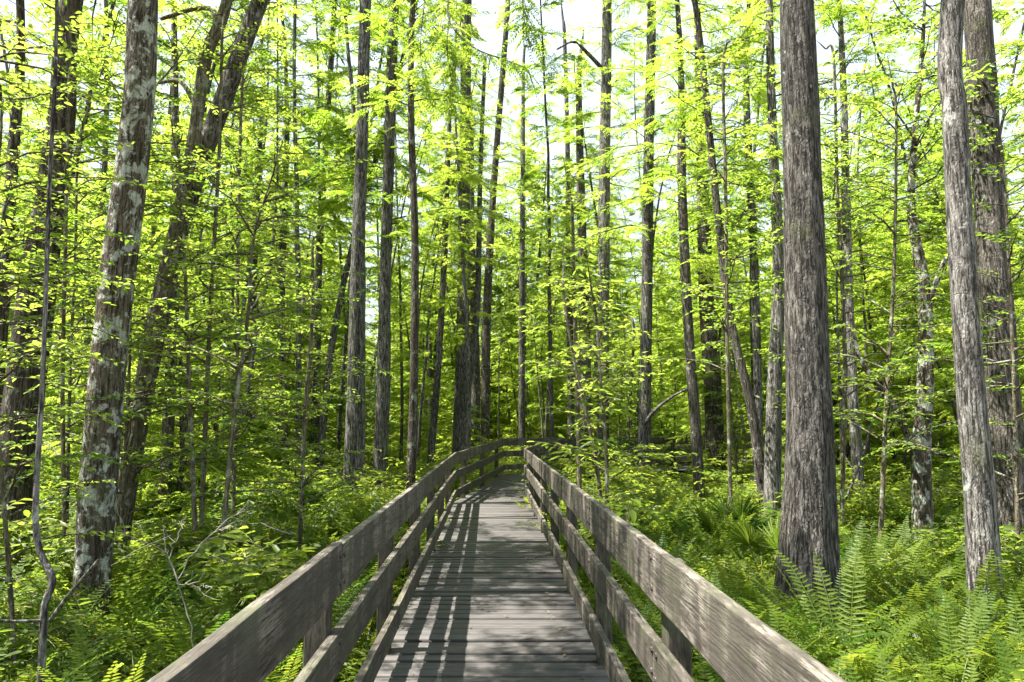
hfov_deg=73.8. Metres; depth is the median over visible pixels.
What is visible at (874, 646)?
fern
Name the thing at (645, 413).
cypress tree
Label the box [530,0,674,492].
cypress tree
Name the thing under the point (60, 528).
fern
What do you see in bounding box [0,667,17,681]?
shrub
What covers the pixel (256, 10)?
swamp tree
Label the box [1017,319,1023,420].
young tree
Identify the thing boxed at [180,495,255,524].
shrub
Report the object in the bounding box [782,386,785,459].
young tree
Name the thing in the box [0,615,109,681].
fern
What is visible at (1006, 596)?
fern
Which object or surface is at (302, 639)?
fern
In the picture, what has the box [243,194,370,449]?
young tree
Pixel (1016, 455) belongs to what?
sapling
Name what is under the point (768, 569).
fern
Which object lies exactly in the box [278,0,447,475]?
cypress tree
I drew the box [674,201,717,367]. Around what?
cypress tree
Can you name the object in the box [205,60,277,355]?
cypress tree
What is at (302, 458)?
sapling
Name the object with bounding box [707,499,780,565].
fern
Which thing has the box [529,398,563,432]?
young tree
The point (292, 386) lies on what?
young tree
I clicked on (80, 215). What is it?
young tree
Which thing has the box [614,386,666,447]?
young tree
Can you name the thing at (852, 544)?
fern
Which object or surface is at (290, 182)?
tree
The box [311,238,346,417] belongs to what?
cypress tree
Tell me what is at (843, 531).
shrub
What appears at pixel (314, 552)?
fern
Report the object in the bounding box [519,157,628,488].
sapling
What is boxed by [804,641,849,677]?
fern
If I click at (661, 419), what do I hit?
young tree
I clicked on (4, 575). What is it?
shrub
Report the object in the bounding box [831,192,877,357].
cypress tree
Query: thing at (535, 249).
cypress tree
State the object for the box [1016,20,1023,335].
cypress tree
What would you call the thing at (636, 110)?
cypress tree
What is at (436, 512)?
shrub
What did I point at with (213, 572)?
fern
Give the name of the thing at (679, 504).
fern
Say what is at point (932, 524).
fern
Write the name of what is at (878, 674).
fern
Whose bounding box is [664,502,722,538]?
shrub
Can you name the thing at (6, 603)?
fern
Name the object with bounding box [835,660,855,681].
fern
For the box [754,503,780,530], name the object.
shrub
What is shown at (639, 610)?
fern
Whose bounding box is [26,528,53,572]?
fern
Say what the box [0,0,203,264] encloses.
cypress tree
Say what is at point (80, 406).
young tree
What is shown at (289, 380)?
young tree
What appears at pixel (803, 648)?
fern
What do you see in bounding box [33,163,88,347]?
cypress tree
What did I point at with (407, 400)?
young tree
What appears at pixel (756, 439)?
swamp tree
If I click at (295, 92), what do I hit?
cypress tree
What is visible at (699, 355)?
young tree
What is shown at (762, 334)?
young tree
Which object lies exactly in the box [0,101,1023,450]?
forest
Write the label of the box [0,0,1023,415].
sky
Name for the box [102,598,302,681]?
fern
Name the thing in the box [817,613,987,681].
fern
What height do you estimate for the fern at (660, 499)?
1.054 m
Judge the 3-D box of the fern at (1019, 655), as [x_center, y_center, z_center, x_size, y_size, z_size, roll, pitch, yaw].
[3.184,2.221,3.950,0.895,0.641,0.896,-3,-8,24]
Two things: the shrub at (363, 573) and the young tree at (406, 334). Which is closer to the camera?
the shrub at (363, 573)
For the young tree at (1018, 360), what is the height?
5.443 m
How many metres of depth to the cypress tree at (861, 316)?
30.67 m
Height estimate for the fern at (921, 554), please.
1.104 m
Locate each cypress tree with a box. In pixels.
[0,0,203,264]
[0,0,205,467]
[0,50,34,244]
[0,52,21,299]
[2,8,101,291]
[4,98,84,321]
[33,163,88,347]
[59,144,114,417]
[80,50,222,351]
[81,0,248,427]
[108,1,297,463]
[142,91,219,425]
[149,113,170,251]
[150,96,232,353]
[161,0,233,343]
[188,28,310,464]
[195,17,276,429]
[196,0,318,470]
[197,81,264,429]
[201,125,256,428]
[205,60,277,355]
[209,0,371,474]
[227,47,302,459]
[229,1,341,478]
[241,84,308,428]
[255,5,352,461]
[264,165,329,446]
[271,56,346,399]
[271,113,312,430]
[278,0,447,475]
[279,0,355,462]
[287,0,398,360]
[300,0,478,492]
[301,0,421,510]
[301,0,440,475]
[309,0,484,482]
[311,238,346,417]
[321,165,370,453]
[324,108,433,458]
[329,0,548,525]
[365,58,459,443]
[366,15,439,472]
[373,177,410,421]
[391,219,454,454]
[394,252,438,434]
[397,0,514,482]
[397,141,476,435]
[403,1,495,470]
[404,100,457,335]
[408,0,519,471]
[425,215,480,453]
[426,70,520,463]
[432,119,483,351]
[432,161,502,347]
[443,181,499,381]
[448,0,536,457]
[479,231,529,446]
[482,38,560,463]
[491,0,616,455]
[495,103,560,437]
[495,167,547,446]
[505,161,543,359]
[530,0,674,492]
[540,2,597,461]
[541,30,636,461]
[549,61,670,447]
[553,187,631,390]
[554,162,635,375]
[555,160,635,400]
[558,0,722,490]
[609,40,692,436]
[620,0,771,512]
[640,0,770,495]
[656,202,724,412]
[666,139,744,434]
[667,149,730,360]
[668,91,760,452]
[674,167,744,451]
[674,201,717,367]
[710,0,782,477]
[713,189,764,430]
[721,192,784,450]
[730,40,851,465]
[759,166,771,366]
[771,0,845,630]
[829,0,972,464]
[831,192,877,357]
[839,98,908,333]
[853,190,898,370]
[860,148,918,311]
[902,2,944,308]
[903,8,1023,313]
[905,0,1023,367]
[926,49,1023,337]
[932,140,1023,335]
[937,0,1006,625]
[964,0,1023,565]
[997,2,1023,172]
[1004,148,1023,337]
[1009,119,1023,330]
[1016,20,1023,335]
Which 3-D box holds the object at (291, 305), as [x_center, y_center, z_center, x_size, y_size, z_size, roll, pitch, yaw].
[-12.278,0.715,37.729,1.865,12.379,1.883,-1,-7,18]
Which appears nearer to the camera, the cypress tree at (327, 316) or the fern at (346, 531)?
the fern at (346, 531)
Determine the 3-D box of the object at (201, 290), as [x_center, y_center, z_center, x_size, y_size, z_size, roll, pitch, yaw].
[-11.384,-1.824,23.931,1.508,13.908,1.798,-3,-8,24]
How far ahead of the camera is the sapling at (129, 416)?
7.52 m
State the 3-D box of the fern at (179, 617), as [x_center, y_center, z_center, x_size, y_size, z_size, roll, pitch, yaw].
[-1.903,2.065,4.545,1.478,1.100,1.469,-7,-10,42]
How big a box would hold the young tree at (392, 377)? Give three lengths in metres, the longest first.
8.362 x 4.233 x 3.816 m
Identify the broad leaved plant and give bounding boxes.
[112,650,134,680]
[588,484,653,581]
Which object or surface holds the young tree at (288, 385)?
on the ground
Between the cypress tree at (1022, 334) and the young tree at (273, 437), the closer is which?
the young tree at (273, 437)
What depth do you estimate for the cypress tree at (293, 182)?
47.84 m
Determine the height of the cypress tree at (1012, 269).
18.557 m
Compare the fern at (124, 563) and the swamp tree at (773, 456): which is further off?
the swamp tree at (773, 456)
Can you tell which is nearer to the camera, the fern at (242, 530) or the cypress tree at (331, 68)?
the fern at (242, 530)
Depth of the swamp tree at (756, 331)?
15.42 m
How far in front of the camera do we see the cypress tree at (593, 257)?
34.85 m
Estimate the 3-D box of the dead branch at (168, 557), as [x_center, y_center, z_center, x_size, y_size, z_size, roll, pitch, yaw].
[-1.381,1.100,3.229,0.658,0.696,0.801,0,-7,0]
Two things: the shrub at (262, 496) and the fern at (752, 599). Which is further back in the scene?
the shrub at (262, 496)
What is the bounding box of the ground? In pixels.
[141,431,960,680]
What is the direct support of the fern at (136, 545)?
on the ground
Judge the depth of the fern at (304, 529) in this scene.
9.64 m
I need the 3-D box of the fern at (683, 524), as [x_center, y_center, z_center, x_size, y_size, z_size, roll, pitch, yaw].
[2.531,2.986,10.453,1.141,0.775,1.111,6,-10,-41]
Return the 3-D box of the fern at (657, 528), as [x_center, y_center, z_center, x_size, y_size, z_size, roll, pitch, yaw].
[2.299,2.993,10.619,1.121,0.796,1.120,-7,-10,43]
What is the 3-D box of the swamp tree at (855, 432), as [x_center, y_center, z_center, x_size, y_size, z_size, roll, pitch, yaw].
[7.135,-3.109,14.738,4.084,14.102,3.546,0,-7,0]
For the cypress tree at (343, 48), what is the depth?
28.38 m
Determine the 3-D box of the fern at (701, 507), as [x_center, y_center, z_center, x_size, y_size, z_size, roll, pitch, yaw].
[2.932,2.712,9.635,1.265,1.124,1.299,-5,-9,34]
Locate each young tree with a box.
[0,165,84,479]
[10,207,99,441]
[10,313,85,470]
[39,256,179,495]
[41,121,217,486]
[41,249,184,494]
[49,284,76,403]
[69,191,292,522]
[70,311,201,479]
[143,319,281,479]
[152,366,256,459]
[174,249,257,464]
[193,314,277,468]
[195,317,318,485]
[198,326,243,434]
[220,297,326,471]
[236,347,305,471]
[238,329,277,454]
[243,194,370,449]
[255,296,346,459]
[256,335,310,446]
[257,331,309,436]
[288,346,344,461]
[291,368,334,446]
[293,285,374,438]
[301,283,403,479]
[325,382,373,448]
[342,313,423,453]
[342,325,408,448]
[366,269,475,460]
[389,351,437,456]
[434,389,502,473]
[480,302,549,449]
[510,331,575,446]
[526,322,574,437]
[526,385,575,448]
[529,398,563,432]
[567,377,617,459]
[575,386,625,445]
[609,365,672,447]
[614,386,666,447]
[631,372,689,456]
[651,327,704,445]
[655,197,785,479]
[666,326,701,434]
[667,313,784,485]
[676,323,751,452]
[730,297,785,442]
[741,346,785,450]
[747,346,785,422]
[760,229,877,449]
[762,228,910,471]
[782,242,913,479]
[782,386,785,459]
[825,188,959,484]
[835,181,1022,464]
[840,303,958,472]
[848,292,960,487]
[855,75,1023,479]
[862,232,961,487]
[868,249,945,456]
[872,190,1021,454]
[875,243,947,453]
[876,271,1023,495]
[900,385,1023,508]
[933,289,959,444]
[942,339,1023,407]
[1014,297,1023,396]
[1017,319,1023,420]
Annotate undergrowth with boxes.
[0,429,1023,681]
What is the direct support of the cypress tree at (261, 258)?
on the ground
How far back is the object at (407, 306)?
22.57 m
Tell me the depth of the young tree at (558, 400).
38.55 m
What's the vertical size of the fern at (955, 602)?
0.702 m
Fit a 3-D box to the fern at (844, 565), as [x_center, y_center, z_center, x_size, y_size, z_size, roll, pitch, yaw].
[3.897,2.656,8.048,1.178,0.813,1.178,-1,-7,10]
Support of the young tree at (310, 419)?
on the ground
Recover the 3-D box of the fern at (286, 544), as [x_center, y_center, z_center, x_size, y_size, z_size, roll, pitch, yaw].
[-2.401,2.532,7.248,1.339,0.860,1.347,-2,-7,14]
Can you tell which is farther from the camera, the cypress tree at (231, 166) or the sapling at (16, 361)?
the cypress tree at (231, 166)
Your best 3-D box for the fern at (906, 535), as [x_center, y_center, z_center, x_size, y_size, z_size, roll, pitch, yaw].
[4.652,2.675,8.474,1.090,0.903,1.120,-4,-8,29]
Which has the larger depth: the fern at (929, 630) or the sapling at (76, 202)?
the sapling at (76, 202)
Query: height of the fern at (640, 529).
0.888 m
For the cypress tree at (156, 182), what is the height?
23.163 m
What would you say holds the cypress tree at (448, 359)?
on the ground
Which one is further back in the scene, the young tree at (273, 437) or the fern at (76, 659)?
the young tree at (273, 437)
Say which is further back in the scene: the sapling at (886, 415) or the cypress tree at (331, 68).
the cypress tree at (331, 68)
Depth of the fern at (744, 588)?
6.59 m
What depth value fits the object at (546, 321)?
37.75 m
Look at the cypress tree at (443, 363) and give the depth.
43.41 m
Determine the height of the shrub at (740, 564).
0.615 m
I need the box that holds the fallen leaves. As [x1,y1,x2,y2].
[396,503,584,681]
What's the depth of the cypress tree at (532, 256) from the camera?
37.72 m
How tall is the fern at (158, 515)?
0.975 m
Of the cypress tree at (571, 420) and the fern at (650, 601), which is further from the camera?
the cypress tree at (571, 420)
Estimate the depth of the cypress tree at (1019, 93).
20.87 m
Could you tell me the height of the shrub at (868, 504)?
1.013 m
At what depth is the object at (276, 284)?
33.58 m
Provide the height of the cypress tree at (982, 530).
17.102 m
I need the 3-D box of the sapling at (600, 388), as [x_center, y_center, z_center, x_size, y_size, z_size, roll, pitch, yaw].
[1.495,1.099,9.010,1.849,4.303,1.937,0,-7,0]
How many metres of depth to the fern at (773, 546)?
7.98 m
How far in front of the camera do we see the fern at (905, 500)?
11.39 m
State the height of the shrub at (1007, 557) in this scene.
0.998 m
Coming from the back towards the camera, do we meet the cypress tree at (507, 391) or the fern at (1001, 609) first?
the cypress tree at (507, 391)
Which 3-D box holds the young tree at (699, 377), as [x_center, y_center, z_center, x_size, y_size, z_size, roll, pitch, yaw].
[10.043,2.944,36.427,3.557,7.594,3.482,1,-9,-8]
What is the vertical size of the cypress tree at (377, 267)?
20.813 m
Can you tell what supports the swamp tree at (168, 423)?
on the ground
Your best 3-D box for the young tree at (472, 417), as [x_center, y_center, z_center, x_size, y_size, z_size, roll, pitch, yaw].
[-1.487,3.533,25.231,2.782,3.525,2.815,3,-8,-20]
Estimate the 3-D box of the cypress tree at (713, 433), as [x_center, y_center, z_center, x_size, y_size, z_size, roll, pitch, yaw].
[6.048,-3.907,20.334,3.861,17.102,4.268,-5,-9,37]
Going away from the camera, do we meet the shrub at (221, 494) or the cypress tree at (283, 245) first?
the shrub at (221, 494)
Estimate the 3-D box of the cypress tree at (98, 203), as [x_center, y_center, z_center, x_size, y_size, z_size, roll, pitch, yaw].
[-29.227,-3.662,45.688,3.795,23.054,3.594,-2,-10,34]
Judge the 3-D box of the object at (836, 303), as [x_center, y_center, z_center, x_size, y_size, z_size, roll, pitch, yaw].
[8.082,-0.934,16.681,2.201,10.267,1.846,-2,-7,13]
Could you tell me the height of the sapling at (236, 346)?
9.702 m
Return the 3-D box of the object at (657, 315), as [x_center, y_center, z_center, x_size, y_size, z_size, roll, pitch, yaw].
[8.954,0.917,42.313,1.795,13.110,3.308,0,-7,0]
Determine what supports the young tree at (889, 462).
on the ground
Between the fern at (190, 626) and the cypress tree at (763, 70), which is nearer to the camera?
the fern at (190, 626)
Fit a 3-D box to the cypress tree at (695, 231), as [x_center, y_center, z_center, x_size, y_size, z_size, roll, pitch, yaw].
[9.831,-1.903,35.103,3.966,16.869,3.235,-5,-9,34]
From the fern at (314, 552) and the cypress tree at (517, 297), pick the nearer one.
the fern at (314, 552)
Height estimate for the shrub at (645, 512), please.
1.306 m
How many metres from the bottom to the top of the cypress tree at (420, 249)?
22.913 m
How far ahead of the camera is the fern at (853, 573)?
6.62 m
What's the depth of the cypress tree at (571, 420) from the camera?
28.48 m
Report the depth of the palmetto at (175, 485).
12.12 m
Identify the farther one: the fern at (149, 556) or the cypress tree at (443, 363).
the cypress tree at (443, 363)
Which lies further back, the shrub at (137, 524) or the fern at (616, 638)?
the shrub at (137, 524)
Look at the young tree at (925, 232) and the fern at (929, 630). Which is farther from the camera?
the young tree at (925, 232)
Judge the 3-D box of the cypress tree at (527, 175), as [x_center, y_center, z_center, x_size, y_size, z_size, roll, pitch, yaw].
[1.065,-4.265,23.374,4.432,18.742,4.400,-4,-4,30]
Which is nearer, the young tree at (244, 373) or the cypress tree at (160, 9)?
the cypress tree at (160, 9)
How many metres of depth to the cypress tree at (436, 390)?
22.35 m
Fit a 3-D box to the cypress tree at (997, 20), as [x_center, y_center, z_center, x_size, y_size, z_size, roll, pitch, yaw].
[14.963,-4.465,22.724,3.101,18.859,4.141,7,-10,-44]
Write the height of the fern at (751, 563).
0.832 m
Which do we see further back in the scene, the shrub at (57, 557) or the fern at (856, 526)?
the fern at (856, 526)
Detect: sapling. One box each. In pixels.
[0,0,107,681]
[0,0,151,430]
[0,0,211,583]
[0,0,221,527]
[0,0,273,582]
[0,148,143,677]
[65,0,349,568]
[66,115,312,606]
[81,0,346,523]
[124,117,378,604]
[183,225,417,557]
[492,249,642,501]
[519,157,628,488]
[539,289,640,479]
[557,249,697,522]
[581,312,682,481]
[642,22,844,525]
[740,20,952,525]
[777,55,998,550]
[861,85,1023,593]
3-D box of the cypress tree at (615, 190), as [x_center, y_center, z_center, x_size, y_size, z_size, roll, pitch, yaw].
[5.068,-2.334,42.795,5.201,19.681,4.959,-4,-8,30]
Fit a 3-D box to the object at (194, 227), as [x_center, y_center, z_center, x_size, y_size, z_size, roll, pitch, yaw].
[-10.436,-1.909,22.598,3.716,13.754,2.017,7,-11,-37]
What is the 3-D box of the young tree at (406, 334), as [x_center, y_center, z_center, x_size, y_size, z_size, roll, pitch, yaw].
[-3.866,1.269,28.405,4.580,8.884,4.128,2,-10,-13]
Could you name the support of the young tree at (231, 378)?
on the ground
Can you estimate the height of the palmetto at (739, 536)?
1.065 m
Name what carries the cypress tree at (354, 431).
on the ground
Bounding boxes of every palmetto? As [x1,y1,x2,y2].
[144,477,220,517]
[693,490,779,544]
[721,516,779,583]
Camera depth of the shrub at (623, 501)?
10.51 m
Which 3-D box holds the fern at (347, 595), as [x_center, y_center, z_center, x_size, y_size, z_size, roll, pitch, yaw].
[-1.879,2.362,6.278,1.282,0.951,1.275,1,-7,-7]
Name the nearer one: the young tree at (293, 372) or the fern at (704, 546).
the fern at (704, 546)
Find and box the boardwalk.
[147,435,876,681]
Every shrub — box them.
[0,497,71,610]
[0,554,43,602]
[0,566,93,661]
[0,602,146,680]
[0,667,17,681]
[16,673,45,681]
[18,518,154,613]
[29,545,132,574]
[39,485,72,511]
[110,642,199,679]
[131,518,158,538]
[133,486,187,530]
[133,512,234,606]
[163,525,337,657]
[179,505,275,546]
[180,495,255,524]
[209,482,257,517]
[211,474,295,529]
[232,520,323,559]
[236,557,308,580]
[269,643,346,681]
[277,474,351,530]
[289,496,368,540]
[353,558,408,598]
[362,527,444,576]
[420,500,437,518]
[550,484,672,587]
[579,492,649,541]
[624,483,668,517]
[655,502,711,535]
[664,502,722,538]
[669,542,722,576]
[695,553,774,591]
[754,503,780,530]
[806,650,882,681]
[837,489,890,527]
[838,515,898,545]
[838,521,861,558]
[841,544,959,610]
[868,545,935,568]
[907,511,1014,564]
[933,483,963,516]
[945,522,1023,596]
[990,667,1023,681]
[1015,545,1023,604]
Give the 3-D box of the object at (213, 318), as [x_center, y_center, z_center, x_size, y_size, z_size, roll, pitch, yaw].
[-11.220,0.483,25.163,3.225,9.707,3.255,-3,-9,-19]
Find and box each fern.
[0,547,59,626]
[0,557,35,586]
[0,574,123,662]
[0,580,53,659]
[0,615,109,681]
[0,632,17,664]
[0,650,110,681]
[0,671,91,681]
[6,541,69,588]
[10,601,189,678]
[12,536,211,644]
[21,529,216,623]
[24,552,51,587]
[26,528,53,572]
[28,503,76,560]
[30,611,146,681]
[31,626,126,681]
[46,619,200,678]
[82,555,302,681]
[88,556,209,624]
[100,603,198,660]
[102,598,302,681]
[116,530,188,593]
[130,522,158,554]
[131,513,183,550]
[133,492,190,527]
[135,536,279,638]
[138,508,198,543]
[139,550,175,566]
[145,581,206,613]
[148,610,212,675]
[156,542,275,615]
[173,495,275,566]
[190,566,296,624]
[193,556,361,674]
[203,498,275,543]
[212,531,309,560]
[215,504,295,556]
[217,496,296,540]
[227,533,326,581]
[229,558,377,629]
[230,509,318,547]
[238,563,369,615]
[239,609,355,681]
[253,531,328,560]
[263,504,339,550]
[264,538,325,564]
[267,508,337,550]
[310,492,398,536]
[318,524,354,545]
[326,490,407,538]
[334,515,446,564]
[345,493,425,543]
[345,617,375,678]
[348,499,384,528]
[348,555,408,601]
[371,540,427,578]
[541,516,592,548]
[564,522,653,539]
[585,540,733,630]
[609,485,672,527]
[611,520,656,561]
[611,531,716,608]
[612,590,718,681]
[612,604,659,642]
[612,605,660,656]
[625,660,720,681]
[627,508,660,532]
[633,627,835,681]
[636,515,689,548]
[639,489,711,529]
[641,508,706,546]
[646,506,738,558]
[667,541,717,572]
[674,530,815,619]
[676,490,760,555]
[681,501,775,558]
[683,532,728,564]
[686,521,720,560]
[687,519,777,573]
[697,645,804,681]
[698,555,774,587]
[702,557,889,646]
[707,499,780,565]
[707,662,724,681]
[710,566,767,624]
[711,490,776,545]
[713,562,767,606]
[717,576,770,609]
[723,591,827,654]
[724,536,960,681]
[736,582,859,633]
[736,592,880,675]
[744,524,860,574]
[749,522,853,570]
[760,615,924,680]
[763,568,895,651]
[775,516,937,606]
[776,542,901,619]
[777,568,904,636]
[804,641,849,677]
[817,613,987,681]
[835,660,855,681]
[838,519,964,610]
[838,521,897,541]
[839,521,909,571]
[840,517,937,568]
[841,557,861,575]
[844,649,1002,681]
[845,533,925,552]
[845,533,936,597]
[846,573,992,644]
[860,559,963,645]
[860,582,1023,681]
[864,579,1023,681]
[864,593,1023,681]
[873,485,956,523]
[882,539,965,599]
[884,523,962,551]
[887,498,951,529]
[892,500,964,548]
[893,599,1014,651]
[899,548,1023,634]
[907,492,960,527]
[913,522,1023,600]
[915,653,1015,681]
[918,622,1022,681]
[929,584,1023,681]
[931,581,1023,652]
[936,557,1023,627]
[975,602,1023,669]
[999,529,1023,584]
[1012,644,1023,666]
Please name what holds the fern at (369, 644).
on the ground
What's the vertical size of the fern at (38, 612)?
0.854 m
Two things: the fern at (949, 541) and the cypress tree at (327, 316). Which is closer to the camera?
the fern at (949, 541)
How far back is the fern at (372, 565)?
7.64 m
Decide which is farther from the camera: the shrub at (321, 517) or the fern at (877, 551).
the shrub at (321, 517)
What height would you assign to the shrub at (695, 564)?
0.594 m
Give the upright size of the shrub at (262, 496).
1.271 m
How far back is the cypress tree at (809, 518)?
6.61 m
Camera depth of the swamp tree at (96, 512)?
6.19 m
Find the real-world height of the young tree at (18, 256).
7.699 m
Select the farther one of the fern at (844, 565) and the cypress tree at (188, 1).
the cypress tree at (188, 1)
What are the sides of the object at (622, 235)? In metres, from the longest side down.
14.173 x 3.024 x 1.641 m
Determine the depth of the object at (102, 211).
16.08 m
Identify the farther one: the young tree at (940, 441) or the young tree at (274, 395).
the young tree at (274, 395)
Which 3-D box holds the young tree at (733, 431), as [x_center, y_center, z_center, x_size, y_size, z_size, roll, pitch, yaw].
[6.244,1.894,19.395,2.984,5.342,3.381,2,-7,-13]
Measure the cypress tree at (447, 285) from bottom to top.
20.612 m
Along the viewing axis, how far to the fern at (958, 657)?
4.82 m
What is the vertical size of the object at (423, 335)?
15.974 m
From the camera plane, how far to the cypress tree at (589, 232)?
36.93 m
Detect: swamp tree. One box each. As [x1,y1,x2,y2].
[0,0,83,589]
[0,0,124,410]
[70,0,289,636]
[70,0,302,535]
[112,0,232,567]
[118,0,268,550]
[608,0,782,515]
[660,0,847,498]
[661,0,889,519]
[744,0,947,497]
[745,0,1023,542]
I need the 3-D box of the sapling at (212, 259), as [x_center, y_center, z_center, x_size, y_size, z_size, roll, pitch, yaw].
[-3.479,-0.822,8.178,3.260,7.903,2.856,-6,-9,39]
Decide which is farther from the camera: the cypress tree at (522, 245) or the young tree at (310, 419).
the young tree at (310, 419)
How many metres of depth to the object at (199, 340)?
39.34 m
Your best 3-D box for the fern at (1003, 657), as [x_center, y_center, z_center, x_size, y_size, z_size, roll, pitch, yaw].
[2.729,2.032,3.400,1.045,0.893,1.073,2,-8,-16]
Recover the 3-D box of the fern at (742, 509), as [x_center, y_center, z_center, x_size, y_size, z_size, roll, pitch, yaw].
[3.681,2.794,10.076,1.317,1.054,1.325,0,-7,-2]
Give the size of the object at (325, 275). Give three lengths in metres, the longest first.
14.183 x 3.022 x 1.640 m
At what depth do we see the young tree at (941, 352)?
13.87 m
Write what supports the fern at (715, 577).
on the ground
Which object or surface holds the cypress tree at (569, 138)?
on the ground
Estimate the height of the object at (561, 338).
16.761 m
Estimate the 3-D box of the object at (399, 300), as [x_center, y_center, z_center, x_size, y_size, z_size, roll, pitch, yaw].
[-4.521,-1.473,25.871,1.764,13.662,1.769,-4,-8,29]
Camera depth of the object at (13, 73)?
24.62 m
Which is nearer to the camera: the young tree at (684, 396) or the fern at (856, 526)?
the fern at (856, 526)
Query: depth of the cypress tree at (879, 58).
21.06 m
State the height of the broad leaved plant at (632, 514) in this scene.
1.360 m
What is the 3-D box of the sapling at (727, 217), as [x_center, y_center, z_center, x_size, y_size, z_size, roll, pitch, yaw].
[3.301,-0.800,10.720,3.032,8.504,3.103,4,-8,-31]
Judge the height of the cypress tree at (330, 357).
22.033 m
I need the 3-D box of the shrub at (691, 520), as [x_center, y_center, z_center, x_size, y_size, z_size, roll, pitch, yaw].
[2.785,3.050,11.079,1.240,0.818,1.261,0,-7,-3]
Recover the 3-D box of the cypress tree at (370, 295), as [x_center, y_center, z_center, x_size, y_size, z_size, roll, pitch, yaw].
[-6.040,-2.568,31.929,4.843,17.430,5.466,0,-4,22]
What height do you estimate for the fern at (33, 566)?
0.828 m
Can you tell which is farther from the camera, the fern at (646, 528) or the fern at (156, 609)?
the fern at (646, 528)
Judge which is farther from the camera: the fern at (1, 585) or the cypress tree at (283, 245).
the cypress tree at (283, 245)
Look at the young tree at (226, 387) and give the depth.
23.06 m
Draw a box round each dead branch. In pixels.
[111,499,289,646]
[834,383,910,505]
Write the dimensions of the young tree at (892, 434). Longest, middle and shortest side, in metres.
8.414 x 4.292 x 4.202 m
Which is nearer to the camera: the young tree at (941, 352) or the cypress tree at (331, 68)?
the young tree at (941, 352)
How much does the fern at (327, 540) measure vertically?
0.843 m
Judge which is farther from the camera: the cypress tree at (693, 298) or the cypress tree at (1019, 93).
the cypress tree at (693, 298)
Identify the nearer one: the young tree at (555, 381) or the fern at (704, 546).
the fern at (704, 546)
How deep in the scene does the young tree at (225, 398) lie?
24.27 m
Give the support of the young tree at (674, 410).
on the ground
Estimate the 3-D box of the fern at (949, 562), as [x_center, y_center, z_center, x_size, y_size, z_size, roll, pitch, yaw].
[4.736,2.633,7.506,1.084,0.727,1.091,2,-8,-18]
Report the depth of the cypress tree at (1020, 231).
39.11 m
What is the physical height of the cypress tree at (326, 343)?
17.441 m
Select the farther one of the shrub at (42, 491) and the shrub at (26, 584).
the shrub at (42, 491)
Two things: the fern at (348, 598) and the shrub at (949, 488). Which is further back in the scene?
the shrub at (949, 488)
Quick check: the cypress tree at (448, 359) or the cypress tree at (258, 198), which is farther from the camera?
the cypress tree at (448, 359)
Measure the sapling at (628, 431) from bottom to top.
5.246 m
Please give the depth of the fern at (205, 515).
9.45 m
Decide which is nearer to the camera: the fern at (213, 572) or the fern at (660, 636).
the fern at (660, 636)
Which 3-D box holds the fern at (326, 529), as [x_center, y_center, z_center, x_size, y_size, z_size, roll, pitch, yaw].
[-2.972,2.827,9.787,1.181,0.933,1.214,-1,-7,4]
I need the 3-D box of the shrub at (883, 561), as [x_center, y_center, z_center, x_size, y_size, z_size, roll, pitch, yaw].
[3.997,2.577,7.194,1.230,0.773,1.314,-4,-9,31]
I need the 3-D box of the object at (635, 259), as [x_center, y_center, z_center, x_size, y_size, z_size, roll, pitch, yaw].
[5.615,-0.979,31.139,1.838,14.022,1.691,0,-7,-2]
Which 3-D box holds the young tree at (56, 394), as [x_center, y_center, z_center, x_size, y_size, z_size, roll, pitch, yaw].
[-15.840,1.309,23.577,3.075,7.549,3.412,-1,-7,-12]
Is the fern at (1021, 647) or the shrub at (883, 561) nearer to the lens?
the fern at (1021, 647)
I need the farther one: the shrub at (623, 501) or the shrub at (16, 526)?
the shrub at (623, 501)

